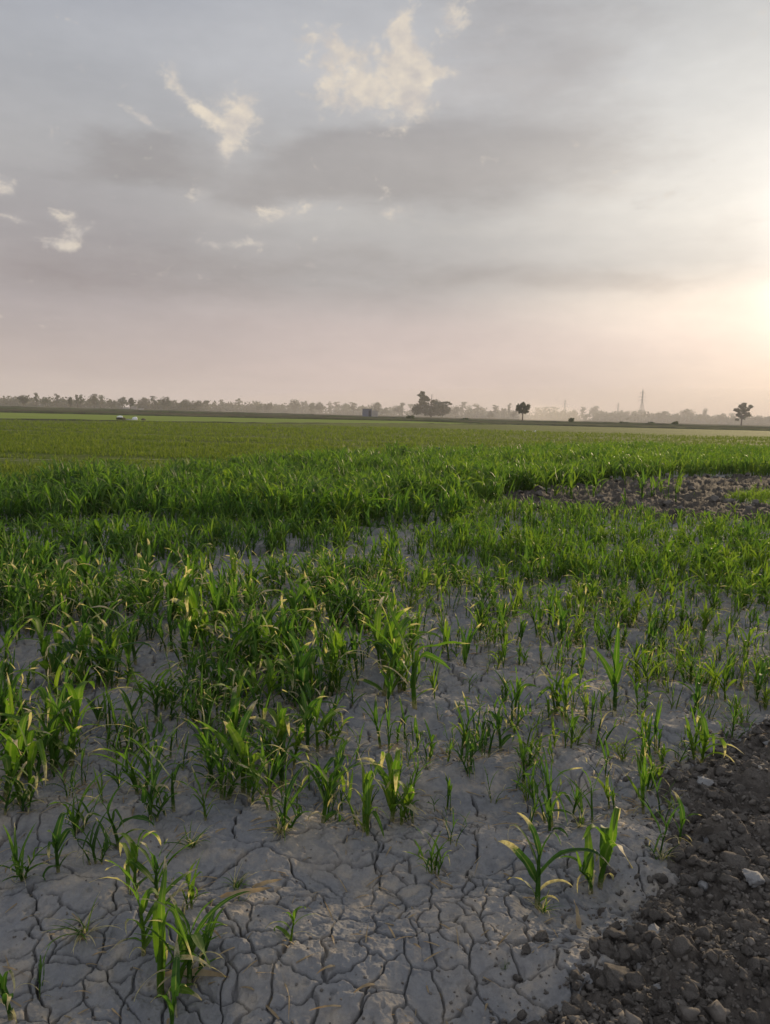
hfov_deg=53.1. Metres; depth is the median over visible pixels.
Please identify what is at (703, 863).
soil clod
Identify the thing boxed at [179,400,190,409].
tree
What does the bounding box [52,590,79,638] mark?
maize plant
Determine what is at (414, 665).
maize plant
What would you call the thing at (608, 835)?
maize plant
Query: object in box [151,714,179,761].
maize plant
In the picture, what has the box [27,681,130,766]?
maize plant
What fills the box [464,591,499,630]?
maize plant
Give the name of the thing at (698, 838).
soil clod
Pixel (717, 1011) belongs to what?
soil crumbs
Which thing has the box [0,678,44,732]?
maize plant
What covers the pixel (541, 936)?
soil clod
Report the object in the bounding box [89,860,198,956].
maize plant
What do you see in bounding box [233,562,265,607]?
maize plant
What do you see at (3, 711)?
maize plant
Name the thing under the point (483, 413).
undergrowth
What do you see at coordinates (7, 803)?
maize plant
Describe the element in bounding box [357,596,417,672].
maize plant
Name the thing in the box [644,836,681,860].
grass tuft
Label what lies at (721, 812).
soil clod
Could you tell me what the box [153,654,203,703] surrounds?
maize plant
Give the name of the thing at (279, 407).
tree
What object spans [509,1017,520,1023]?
soil clod
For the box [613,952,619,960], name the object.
soil clod
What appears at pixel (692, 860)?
soil clod
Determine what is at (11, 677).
maize plant
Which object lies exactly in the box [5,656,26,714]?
maize plant
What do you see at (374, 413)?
wall
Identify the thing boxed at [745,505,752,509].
soil clod
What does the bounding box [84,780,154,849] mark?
maize plant
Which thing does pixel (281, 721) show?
maize plant
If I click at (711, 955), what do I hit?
soil clod
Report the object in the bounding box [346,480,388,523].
maize plant
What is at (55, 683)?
maize plant
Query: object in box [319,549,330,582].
maize plant
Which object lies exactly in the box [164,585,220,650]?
maize plant
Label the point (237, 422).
earth bank
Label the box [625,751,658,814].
maize plant
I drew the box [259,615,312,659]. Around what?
maize plant
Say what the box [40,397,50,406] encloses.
tree
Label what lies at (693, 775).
soil clod
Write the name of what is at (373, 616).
maize plant
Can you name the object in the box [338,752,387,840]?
maize plant
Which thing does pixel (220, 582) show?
maize plant
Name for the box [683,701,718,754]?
maize plant
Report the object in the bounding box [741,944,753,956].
soil clod
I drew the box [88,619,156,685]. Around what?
maize plant
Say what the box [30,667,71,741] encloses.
maize plant
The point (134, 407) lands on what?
wall
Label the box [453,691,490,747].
maize plant
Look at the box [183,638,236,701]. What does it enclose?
maize plant
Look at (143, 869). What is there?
maize plant
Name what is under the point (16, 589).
maize plant
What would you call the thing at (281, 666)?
maize plant
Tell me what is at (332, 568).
maize plant
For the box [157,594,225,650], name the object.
maize plant
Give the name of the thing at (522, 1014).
soil clod
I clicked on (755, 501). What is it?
soil clod
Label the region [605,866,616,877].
soil clod
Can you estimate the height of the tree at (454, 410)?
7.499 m
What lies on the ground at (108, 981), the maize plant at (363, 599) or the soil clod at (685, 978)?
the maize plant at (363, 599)
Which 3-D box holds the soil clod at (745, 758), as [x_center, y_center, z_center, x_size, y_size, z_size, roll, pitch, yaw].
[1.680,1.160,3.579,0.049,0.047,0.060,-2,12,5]
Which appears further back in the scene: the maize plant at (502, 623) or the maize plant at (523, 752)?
the maize plant at (502, 623)
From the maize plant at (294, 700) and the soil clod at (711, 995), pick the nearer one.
the soil clod at (711, 995)
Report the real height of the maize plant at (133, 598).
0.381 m
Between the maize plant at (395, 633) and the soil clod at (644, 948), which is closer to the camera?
the soil clod at (644, 948)
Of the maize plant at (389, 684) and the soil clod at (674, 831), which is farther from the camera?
the maize plant at (389, 684)
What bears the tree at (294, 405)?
on the field at (485, 422)
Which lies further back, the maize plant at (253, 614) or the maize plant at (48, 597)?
the maize plant at (48, 597)
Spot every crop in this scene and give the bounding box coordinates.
[0,439,769,817]
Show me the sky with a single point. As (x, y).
(539, 204)
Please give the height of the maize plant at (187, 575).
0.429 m
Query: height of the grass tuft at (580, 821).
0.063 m
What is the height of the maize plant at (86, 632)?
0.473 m
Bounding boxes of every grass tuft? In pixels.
[41,892,122,953]
[161,818,211,849]
[223,862,258,889]
[263,811,299,840]
[352,804,361,815]
[523,888,559,915]
[566,805,602,828]
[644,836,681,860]
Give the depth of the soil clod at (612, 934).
2.27 m
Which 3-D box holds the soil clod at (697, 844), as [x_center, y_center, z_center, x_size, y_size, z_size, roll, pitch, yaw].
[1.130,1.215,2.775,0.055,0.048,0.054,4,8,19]
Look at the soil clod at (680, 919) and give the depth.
2.36 m
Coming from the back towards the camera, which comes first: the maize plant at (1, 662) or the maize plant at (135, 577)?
the maize plant at (135, 577)
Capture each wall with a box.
[123,406,143,409]
[372,411,377,416]
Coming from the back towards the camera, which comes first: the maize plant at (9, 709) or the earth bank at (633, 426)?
the earth bank at (633, 426)
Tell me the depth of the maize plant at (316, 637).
4.32 m
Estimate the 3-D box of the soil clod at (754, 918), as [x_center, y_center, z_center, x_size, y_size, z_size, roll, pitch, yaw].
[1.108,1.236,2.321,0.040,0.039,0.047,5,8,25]
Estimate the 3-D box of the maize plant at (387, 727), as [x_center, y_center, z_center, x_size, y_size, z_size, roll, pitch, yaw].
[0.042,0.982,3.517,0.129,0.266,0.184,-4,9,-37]
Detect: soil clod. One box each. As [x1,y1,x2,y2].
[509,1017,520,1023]
[513,974,522,981]
[516,1009,527,1020]
[521,943,530,954]
[532,1019,545,1023]
[533,930,549,943]
[534,485,542,490]
[535,490,542,496]
[547,1011,555,1022]
[561,1000,580,1018]
[570,969,584,981]
[570,992,584,1005]
[571,817,584,823]
[571,980,580,991]
[580,949,589,958]
[581,1001,595,1015]
[589,936,600,951]
[595,974,607,989]
[597,938,615,958]
[602,962,629,995]
[603,926,627,940]
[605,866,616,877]
[608,999,624,1013]
[609,921,621,930]
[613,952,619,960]
[618,946,631,962]
[621,993,635,1006]
[622,1005,632,1012]
[623,775,630,781]
[624,929,638,943]
[625,943,644,962]
[625,971,645,989]
[626,925,633,932]
[628,979,645,991]
[633,499,642,509]
[633,922,647,934]
[633,991,644,1002]
[639,941,652,961]
[640,907,650,917]
[644,931,653,941]
[647,1006,656,1016]
[648,909,662,922]
[651,937,665,951]
[651,1004,661,1014]
[655,873,667,884]
[655,949,664,955]
[657,905,666,919]
[657,996,672,1012]
[663,499,673,506]
[663,912,673,922]
[667,769,677,776]
[667,864,682,877]
[667,895,676,901]
[668,935,693,958]
[670,821,684,837]
[670,846,685,861]
[671,828,677,838]
[672,994,694,1006]
[673,773,682,782]
[673,897,685,906]
[674,905,688,918]
[674,915,686,924]
[677,842,686,848]
[677,886,687,895]
[680,873,697,887]
[680,989,699,1002]
[681,796,692,806]
[681,975,692,981]
[684,844,696,855]
[684,981,698,992]
[685,886,699,898]
[686,855,697,866]
[689,773,698,778]
[689,813,698,823]
[690,834,703,842]
[690,839,703,847]
[692,787,702,795]
[692,974,704,985]
[693,926,711,940]
[694,764,706,771]
[696,999,707,1009]
[697,843,710,855]
[698,859,710,868]
[698,888,704,896]
[702,872,715,881]
[702,969,714,980]
[704,991,717,999]
[705,948,717,965]
[706,790,716,800]
[706,852,714,860]
[706,924,713,933]
[707,833,719,842]
[708,861,715,868]
[709,495,720,502]
[709,759,716,765]
[710,840,722,850]
[713,948,722,955]
[713,977,725,987]
[713,986,726,996]
[714,748,723,758]
[714,761,721,767]
[714,810,723,815]
[715,765,726,775]
[716,838,725,849]
[717,778,731,786]
[717,830,732,842]
[718,873,739,886]
[719,851,750,876]
[722,771,732,776]
[722,950,731,955]
[723,498,734,503]
[724,809,736,819]
[724,894,734,904]
[729,920,741,930]
[731,784,746,792]
[732,882,746,891]
[733,846,747,856]
[734,933,745,943]
[735,746,746,752]
[736,814,746,822]
[736,823,745,833]
[738,909,757,918]
[738,971,747,981]
[740,722,749,727]
[741,756,749,760]
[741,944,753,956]
[743,1008,760,1023]
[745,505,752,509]
[746,956,761,976]
[748,915,759,922]
[749,795,759,803]
[751,725,761,734]
[751,976,759,986]
[752,499,758,504]
[754,901,764,910]
[754,1009,766,1023]
[755,928,768,938]
[756,855,768,865]
[756,857,769,869]
[757,804,769,812]
[757,987,764,998]
[758,734,768,743]
[758,969,768,982]
[760,958,768,965]
[761,892,769,899]
[762,984,769,995]
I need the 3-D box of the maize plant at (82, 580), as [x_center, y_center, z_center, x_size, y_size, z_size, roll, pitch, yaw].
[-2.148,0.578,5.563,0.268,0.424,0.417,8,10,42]
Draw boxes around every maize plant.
[0,560,23,609]
[0,566,26,616]
[0,579,51,632]
[0,616,37,678]
[0,636,19,712]
[0,656,44,730]
[0,669,40,734]
[0,673,103,776]
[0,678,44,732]
[0,685,9,731]
[0,706,69,781]
[0,711,42,784]
[0,712,31,798]
[0,718,49,805]
[0,762,34,815]
[0,822,66,886]
[0,970,16,1021]
[1,571,59,634]
[1,728,58,779]
[2,673,24,728]
[2,674,28,735]
[3,568,72,625]
[3,646,35,724]
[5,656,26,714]
[8,565,51,625]
[9,656,100,725]
[10,562,39,595]
[13,600,69,682]
[13,621,81,677]
[13,693,62,738]
[18,943,50,1000]
[27,601,79,686]
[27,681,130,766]
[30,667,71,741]
[31,590,69,642]
[32,812,77,880]
[38,569,75,622]
[43,561,72,615]
[45,565,81,609]
[45,612,127,688]
[47,769,107,835]
[49,560,79,614]
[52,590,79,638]
[54,651,107,724]
[54,654,88,740]
[58,637,79,680]
[61,611,96,682]
[63,564,118,614]
[64,537,108,596]
[64,619,142,686]
[65,741,88,784]
[65,812,117,865]
[68,599,121,648]
[69,562,105,613]
[69,577,108,636]
[71,575,120,621]
[73,586,90,629]
[79,561,146,611]
[80,573,97,622]
[82,629,116,687]
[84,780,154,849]
[86,564,149,619]
[87,710,183,794]
[88,584,158,642]
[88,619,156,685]
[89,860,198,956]
[90,601,171,667]
[91,692,121,756]
[92,640,119,689]
[93,671,132,736]
[95,720,142,776]
[105,830,160,895]
[109,549,141,605]
[109,573,165,621]
[114,630,130,686]
[114,679,148,732]
[114,686,162,756]
[116,560,153,613]
[116,660,183,723]
[118,605,139,651]
[118,612,137,678]
[120,661,180,710]
[124,831,195,898]
[129,743,178,825]
[130,565,186,620]
[134,734,187,815]
[134,856,210,1017]
[134,891,249,994]
[136,539,175,579]
[140,551,181,598]
[151,568,208,623]
[151,586,178,652]
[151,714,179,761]
[151,940,186,1023]
[153,569,202,594]
[153,602,201,666]
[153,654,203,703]
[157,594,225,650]
[162,672,207,721]
[163,649,189,704]
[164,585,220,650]
[166,615,190,665]
[169,670,209,703]
[170,674,209,726]
[171,850,212,914]
[176,625,222,696]
[176,685,211,740]
[176,765,222,820]
[177,551,206,602]
[177,635,204,697]
[181,695,241,791]
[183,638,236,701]
[187,662,231,731]
[192,610,249,659]
[196,720,290,800]
[198,719,251,802]
[199,651,238,704]
[200,652,236,722]
[200,668,264,735]
[200,699,257,785]
[201,571,241,615]
[203,562,225,629]
[204,573,227,610]
[205,620,278,680]
[210,686,245,747]
[214,655,248,702]
[216,599,268,655]
[216,688,230,731]
[217,600,263,664]
[218,644,244,699]
[219,545,253,603]
[219,563,227,589]
[221,579,243,621]
[222,611,280,645]
[222,668,249,710]
[223,638,244,686]
[223,758,275,804]
[225,607,263,667]
[226,581,250,630]
[231,572,244,599]
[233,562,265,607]
[234,605,261,629]
[236,593,275,646]
[237,577,266,613]
[237,717,254,763]
[238,744,300,810]
[239,617,272,692]
[240,602,279,668]
[240,660,278,729]
[241,550,251,588]
[241,588,257,623]
[241,613,282,664]
[242,608,316,673]
[243,598,260,659]
[243,650,301,708]
[244,713,309,787]
[248,603,270,658]
[249,595,286,655]
[249,702,315,768]
[251,643,295,692]
[254,747,294,793]
[256,588,323,639]
[256,654,324,696]
[257,631,294,694]
[258,693,270,745]
[259,580,331,635]
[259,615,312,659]
[260,733,292,784]
[262,756,317,838]
[266,906,309,942]
[267,597,314,665]
[269,569,310,600]
[274,640,310,704]
[279,664,312,708]
[282,683,331,756]
[284,751,385,823]
[286,686,348,752]
[288,632,320,705]
[288,638,315,691]
[288,681,335,740]
[289,570,325,627]
[290,583,316,630]
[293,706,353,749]
[294,573,301,617]
[295,583,325,633]
[295,622,338,689]
[304,552,344,595]
[306,635,327,699]
[307,733,351,805]
[308,605,352,655]
[312,552,351,593]
[315,618,351,681]
[315,652,350,696]
[316,579,375,625]
[317,600,344,647]
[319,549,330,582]
[320,565,358,622]
[320,687,346,735]
[321,613,359,670]
[323,571,387,629]
[327,628,367,694]
[327,771,354,820]
[329,578,376,630]
[330,485,356,527]
[332,763,346,810]
[333,556,339,583]
[338,555,363,591]
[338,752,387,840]
[339,581,358,624]
[339,582,376,628]
[339,604,437,696]
[343,616,360,657]
[343,625,363,684]
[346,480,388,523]
[353,586,407,658]
[353,752,381,808]
[354,586,384,628]
[355,568,384,603]
[356,748,427,825]
[357,588,382,635]
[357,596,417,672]
[358,617,374,670]
[359,570,395,614]
[359,602,469,709]
[360,695,392,749]
[361,616,381,667]
[363,565,386,610]
[364,610,406,647]
[367,575,405,639]
[371,639,407,692]
[373,650,395,712]
[377,702,407,752]
[378,774,420,823]
[387,596,441,660]
[389,782,409,812]
[403,742,436,801]
[403,825,457,877]
[417,719,441,760]
[419,641,448,689]
[422,614,445,661]
[441,810,469,847]
[449,700,486,761]
[451,726,486,777]
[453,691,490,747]
[454,688,487,738]
[459,623,480,666]
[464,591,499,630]
[473,700,494,752]
[477,688,513,735]
[480,705,508,757]
[481,698,517,751]
[483,594,511,643]
[487,590,506,633]
[492,604,522,648]
[495,685,541,730]
[499,812,609,909]
[501,678,531,724]
[503,724,543,784]
[505,666,536,717]
[510,761,543,816]
[511,590,548,637]
[519,781,551,830]
[524,742,579,836]
[533,596,569,647]
[533,665,582,713]
[535,670,594,722]
[538,583,561,628]
[556,754,614,824]
[559,660,568,693]
[560,807,632,894]
[573,680,605,732]
[584,620,638,716]
[585,728,618,777]
[590,705,620,752]
[606,770,621,809]
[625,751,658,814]
[626,732,646,775]
[628,703,659,760]
[629,713,664,762]
[631,741,670,792]
[637,755,677,824]
[642,800,692,860]
[644,695,667,753]
[669,790,701,841]
[678,707,743,764]
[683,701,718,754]
[685,663,704,718]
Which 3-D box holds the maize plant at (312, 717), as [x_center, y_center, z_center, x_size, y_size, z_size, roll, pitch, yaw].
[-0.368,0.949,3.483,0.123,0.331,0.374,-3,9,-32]
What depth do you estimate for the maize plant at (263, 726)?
3.56 m
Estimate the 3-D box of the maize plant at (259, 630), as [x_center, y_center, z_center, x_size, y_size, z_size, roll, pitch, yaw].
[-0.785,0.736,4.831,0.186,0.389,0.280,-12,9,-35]
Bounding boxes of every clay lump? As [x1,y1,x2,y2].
[648,923,661,933]
[696,776,714,787]
[697,880,708,890]
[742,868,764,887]
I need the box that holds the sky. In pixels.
[0,0,769,418]
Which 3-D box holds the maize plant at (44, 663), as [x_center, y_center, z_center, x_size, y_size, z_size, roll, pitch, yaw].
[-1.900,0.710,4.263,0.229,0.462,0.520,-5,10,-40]
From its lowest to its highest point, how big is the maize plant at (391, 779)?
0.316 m
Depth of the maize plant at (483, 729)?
3.61 m
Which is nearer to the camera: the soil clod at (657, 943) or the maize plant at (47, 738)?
the soil clod at (657, 943)
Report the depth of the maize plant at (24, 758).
3.17 m
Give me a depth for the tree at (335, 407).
535.94 m
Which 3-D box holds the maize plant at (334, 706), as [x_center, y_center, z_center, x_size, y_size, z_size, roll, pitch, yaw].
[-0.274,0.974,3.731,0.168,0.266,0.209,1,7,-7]
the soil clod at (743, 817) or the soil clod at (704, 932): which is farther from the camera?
the soil clod at (743, 817)
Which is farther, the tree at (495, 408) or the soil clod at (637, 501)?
the tree at (495, 408)
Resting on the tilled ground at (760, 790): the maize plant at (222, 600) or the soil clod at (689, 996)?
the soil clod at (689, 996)
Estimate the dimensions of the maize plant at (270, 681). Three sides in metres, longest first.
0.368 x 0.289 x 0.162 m
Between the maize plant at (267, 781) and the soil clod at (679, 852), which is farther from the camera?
the maize plant at (267, 781)
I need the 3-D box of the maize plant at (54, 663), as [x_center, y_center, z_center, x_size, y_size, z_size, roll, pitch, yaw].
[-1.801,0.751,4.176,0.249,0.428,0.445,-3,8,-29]
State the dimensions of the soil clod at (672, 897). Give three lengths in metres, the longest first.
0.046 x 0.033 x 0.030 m
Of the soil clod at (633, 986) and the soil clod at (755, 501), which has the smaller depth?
the soil clod at (633, 986)
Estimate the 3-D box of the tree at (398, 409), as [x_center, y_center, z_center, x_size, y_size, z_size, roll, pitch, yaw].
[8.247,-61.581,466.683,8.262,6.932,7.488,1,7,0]
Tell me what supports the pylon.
on the field at (485, 422)
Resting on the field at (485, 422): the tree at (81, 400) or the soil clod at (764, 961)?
the tree at (81, 400)
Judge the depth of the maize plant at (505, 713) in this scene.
3.76 m
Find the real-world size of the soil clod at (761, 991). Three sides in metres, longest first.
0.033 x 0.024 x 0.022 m
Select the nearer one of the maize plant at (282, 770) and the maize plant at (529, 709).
the maize plant at (282, 770)
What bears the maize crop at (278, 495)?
on the ground at (108, 981)
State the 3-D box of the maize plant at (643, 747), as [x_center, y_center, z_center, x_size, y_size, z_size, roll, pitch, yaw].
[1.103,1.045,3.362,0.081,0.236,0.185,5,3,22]
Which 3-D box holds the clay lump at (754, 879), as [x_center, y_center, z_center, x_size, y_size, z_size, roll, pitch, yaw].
[1.207,1.202,2.526,0.066,0.051,0.077,2,7,2]
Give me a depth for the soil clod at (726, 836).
2.79 m
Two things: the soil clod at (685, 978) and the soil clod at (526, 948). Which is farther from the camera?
the soil clod at (526, 948)
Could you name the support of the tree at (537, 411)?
on the field at (485, 422)
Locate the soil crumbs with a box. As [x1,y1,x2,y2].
[3,473,769,1023]
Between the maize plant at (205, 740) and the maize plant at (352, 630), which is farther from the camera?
the maize plant at (352, 630)
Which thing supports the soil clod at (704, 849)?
on the tilled ground at (760, 790)
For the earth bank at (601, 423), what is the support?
on the field at (485, 422)
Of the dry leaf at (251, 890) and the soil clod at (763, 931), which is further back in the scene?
the dry leaf at (251, 890)
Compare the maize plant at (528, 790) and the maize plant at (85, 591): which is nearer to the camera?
the maize plant at (528, 790)
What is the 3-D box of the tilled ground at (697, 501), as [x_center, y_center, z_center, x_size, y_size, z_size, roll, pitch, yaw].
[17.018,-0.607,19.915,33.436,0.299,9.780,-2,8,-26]
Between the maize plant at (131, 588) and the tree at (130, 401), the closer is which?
the maize plant at (131, 588)
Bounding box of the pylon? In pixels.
[638,391,645,413]
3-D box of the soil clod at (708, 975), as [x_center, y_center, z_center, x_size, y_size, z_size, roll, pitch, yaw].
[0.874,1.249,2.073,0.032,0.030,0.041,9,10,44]
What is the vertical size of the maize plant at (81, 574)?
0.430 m
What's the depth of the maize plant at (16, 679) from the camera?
3.59 m
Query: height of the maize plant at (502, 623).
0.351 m
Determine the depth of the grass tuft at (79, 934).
2.23 m
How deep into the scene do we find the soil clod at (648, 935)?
2.26 m
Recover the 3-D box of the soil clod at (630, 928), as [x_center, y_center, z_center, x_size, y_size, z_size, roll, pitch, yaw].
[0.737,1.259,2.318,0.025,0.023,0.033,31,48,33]
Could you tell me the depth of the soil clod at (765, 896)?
2.45 m
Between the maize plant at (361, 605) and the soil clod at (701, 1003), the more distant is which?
the maize plant at (361, 605)
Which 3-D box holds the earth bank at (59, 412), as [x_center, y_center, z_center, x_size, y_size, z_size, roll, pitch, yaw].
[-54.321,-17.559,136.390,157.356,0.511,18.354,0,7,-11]
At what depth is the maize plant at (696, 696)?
3.89 m
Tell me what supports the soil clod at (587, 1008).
on the tilled ground at (760, 790)
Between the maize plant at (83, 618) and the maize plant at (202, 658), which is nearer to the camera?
the maize plant at (202, 658)
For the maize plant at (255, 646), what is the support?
on the ground at (108, 981)
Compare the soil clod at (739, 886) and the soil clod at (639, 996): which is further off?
the soil clod at (739, 886)
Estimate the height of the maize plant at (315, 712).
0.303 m
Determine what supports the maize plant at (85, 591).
on the ground at (108, 981)
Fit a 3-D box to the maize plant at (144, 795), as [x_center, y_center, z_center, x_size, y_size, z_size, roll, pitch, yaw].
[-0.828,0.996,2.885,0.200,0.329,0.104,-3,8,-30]
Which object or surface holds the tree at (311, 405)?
on the field at (485, 422)
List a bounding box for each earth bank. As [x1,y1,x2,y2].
[0,406,313,414]
[0,407,506,420]
[0,411,515,423]
[0,418,509,424]
[425,419,769,427]
[511,423,769,430]
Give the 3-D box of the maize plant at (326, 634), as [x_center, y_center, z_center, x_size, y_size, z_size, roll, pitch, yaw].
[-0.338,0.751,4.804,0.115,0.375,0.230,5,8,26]
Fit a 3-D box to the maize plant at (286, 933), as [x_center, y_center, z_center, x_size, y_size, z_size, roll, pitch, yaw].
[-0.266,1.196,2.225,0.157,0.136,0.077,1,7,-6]
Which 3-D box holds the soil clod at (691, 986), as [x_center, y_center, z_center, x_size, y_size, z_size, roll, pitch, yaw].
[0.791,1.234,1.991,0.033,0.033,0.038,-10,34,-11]
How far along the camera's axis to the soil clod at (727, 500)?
14.33 m
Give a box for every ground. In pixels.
[0,405,769,1023]
[498,473,769,523]
[544,719,769,1023]
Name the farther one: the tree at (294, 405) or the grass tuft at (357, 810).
the tree at (294, 405)
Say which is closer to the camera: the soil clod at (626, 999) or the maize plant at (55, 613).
the soil clod at (626, 999)
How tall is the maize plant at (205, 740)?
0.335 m
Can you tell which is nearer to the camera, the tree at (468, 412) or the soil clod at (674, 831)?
the soil clod at (674, 831)
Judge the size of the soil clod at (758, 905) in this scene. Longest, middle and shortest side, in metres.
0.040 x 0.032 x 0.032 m
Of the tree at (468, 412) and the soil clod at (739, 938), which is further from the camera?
the tree at (468, 412)
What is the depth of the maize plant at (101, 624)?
4.73 m
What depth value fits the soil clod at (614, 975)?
2.08 m
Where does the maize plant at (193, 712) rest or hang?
on the ground at (108, 981)
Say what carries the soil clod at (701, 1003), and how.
on the tilled ground at (760, 790)
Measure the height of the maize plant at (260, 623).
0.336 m
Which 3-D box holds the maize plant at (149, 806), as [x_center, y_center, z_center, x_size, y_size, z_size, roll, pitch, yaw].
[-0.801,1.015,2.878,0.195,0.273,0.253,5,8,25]
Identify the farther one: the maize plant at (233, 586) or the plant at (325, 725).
the maize plant at (233, 586)
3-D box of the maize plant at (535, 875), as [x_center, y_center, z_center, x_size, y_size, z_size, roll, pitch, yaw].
[0.528,1.142,2.471,0.366,0.272,0.092,5,8,26]
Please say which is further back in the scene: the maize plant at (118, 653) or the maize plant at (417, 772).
the maize plant at (118, 653)
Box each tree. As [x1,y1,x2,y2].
[17,395,29,406]
[33,393,38,406]
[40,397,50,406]
[54,394,59,406]
[66,397,72,407]
[78,394,83,404]
[87,394,99,407]
[99,395,106,407]
[105,400,115,407]
[116,397,128,408]
[127,398,134,405]
[138,397,149,405]
[149,396,157,409]
[159,396,171,409]
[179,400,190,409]
[190,400,203,407]
[235,398,241,410]
[242,403,254,411]
[255,404,261,410]
[261,403,272,412]
[273,404,282,412]
[290,399,299,409]
[308,402,314,411]
[314,402,324,411]
[331,402,340,413]
[341,403,349,413]
[348,402,358,410]
[370,402,381,411]
[380,408,389,415]
[392,405,404,413]
[411,391,451,416]
[450,405,460,416]
[459,402,466,416]
[466,405,471,417]
[472,404,482,417]
[487,410,493,417]
[492,405,498,413]
[500,408,506,415]
[510,411,517,418]
[516,402,530,420]
[533,408,542,418]
[589,405,601,415]
[623,411,637,418]
[631,409,645,415]
[655,411,669,419]
[668,415,680,422]
[677,409,697,418]
[714,413,727,423]
[733,403,753,425]
[755,417,769,422]
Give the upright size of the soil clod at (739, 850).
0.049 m
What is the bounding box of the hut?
[362,408,371,416]
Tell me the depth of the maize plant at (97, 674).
4.22 m
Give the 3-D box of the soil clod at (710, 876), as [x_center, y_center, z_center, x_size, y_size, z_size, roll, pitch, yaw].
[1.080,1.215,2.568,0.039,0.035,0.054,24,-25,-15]
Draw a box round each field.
[0,405,769,430]
[0,412,510,424]
[0,420,769,490]
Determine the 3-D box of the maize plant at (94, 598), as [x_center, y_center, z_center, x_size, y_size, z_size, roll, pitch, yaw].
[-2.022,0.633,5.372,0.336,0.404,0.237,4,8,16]
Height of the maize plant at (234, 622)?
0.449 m
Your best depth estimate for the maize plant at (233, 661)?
4.30 m
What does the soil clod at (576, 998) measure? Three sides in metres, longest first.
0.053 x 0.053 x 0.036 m
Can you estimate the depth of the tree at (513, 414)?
457.15 m
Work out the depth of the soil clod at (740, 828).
2.82 m
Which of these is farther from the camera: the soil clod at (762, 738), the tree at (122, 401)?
the tree at (122, 401)
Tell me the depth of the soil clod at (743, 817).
2.97 m
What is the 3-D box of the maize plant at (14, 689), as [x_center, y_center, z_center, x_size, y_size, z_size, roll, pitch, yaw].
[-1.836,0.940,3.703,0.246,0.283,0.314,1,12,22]
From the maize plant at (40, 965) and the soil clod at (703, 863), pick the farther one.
the soil clod at (703, 863)
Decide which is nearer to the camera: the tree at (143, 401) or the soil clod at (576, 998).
the soil clod at (576, 998)
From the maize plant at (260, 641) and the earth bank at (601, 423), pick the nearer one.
the maize plant at (260, 641)
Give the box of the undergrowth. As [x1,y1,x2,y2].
[0,395,769,424]
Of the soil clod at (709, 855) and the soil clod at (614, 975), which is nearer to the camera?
the soil clod at (614, 975)
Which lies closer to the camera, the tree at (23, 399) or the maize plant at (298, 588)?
the maize plant at (298, 588)
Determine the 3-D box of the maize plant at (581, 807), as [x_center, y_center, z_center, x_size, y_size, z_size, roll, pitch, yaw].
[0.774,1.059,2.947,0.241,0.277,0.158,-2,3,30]
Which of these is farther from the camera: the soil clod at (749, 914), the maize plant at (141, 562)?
the maize plant at (141, 562)
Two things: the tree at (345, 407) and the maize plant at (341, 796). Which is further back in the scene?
the tree at (345, 407)
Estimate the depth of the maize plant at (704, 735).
3.47 m
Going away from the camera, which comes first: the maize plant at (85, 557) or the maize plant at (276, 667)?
the maize plant at (276, 667)
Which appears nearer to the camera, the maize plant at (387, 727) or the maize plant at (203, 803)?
the maize plant at (203, 803)
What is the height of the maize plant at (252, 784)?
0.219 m
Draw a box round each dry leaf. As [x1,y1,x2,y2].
[156,968,227,978]
[220,887,270,898]
[252,879,281,887]
[574,901,580,928]
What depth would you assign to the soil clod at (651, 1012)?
1.98 m
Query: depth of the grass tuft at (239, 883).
2.53 m
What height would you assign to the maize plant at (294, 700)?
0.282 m
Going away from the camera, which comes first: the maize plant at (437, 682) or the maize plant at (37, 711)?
the maize plant at (37, 711)
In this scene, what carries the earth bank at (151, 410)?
on the field at (485, 422)
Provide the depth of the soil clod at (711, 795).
3.12 m
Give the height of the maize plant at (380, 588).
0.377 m
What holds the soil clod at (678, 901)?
on the tilled ground at (760, 790)
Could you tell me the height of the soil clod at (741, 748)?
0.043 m
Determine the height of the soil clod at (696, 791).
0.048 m
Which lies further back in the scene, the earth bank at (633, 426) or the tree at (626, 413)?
the tree at (626, 413)
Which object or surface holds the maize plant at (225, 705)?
on the ground at (108, 981)
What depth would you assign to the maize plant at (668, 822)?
2.73 m
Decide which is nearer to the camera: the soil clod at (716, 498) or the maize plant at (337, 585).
the maize plant at (337, 585)
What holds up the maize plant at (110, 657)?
on the ground at (108, 981)
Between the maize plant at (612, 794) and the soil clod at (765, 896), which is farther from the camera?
the maize plant at (612, 794)
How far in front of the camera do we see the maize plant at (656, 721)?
3.61 m
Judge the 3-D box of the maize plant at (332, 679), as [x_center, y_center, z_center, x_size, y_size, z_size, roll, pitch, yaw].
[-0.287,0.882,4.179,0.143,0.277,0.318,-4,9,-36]
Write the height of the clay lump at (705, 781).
0.038 m
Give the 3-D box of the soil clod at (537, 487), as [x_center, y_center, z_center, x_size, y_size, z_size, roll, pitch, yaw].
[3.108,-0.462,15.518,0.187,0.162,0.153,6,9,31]
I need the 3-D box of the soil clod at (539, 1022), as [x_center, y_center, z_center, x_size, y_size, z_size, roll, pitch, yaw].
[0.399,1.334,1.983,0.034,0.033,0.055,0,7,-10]
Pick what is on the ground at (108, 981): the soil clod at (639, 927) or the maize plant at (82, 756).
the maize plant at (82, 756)
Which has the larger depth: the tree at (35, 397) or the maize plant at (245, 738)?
the tree at (35, 397)
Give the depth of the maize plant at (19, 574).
5.58 m

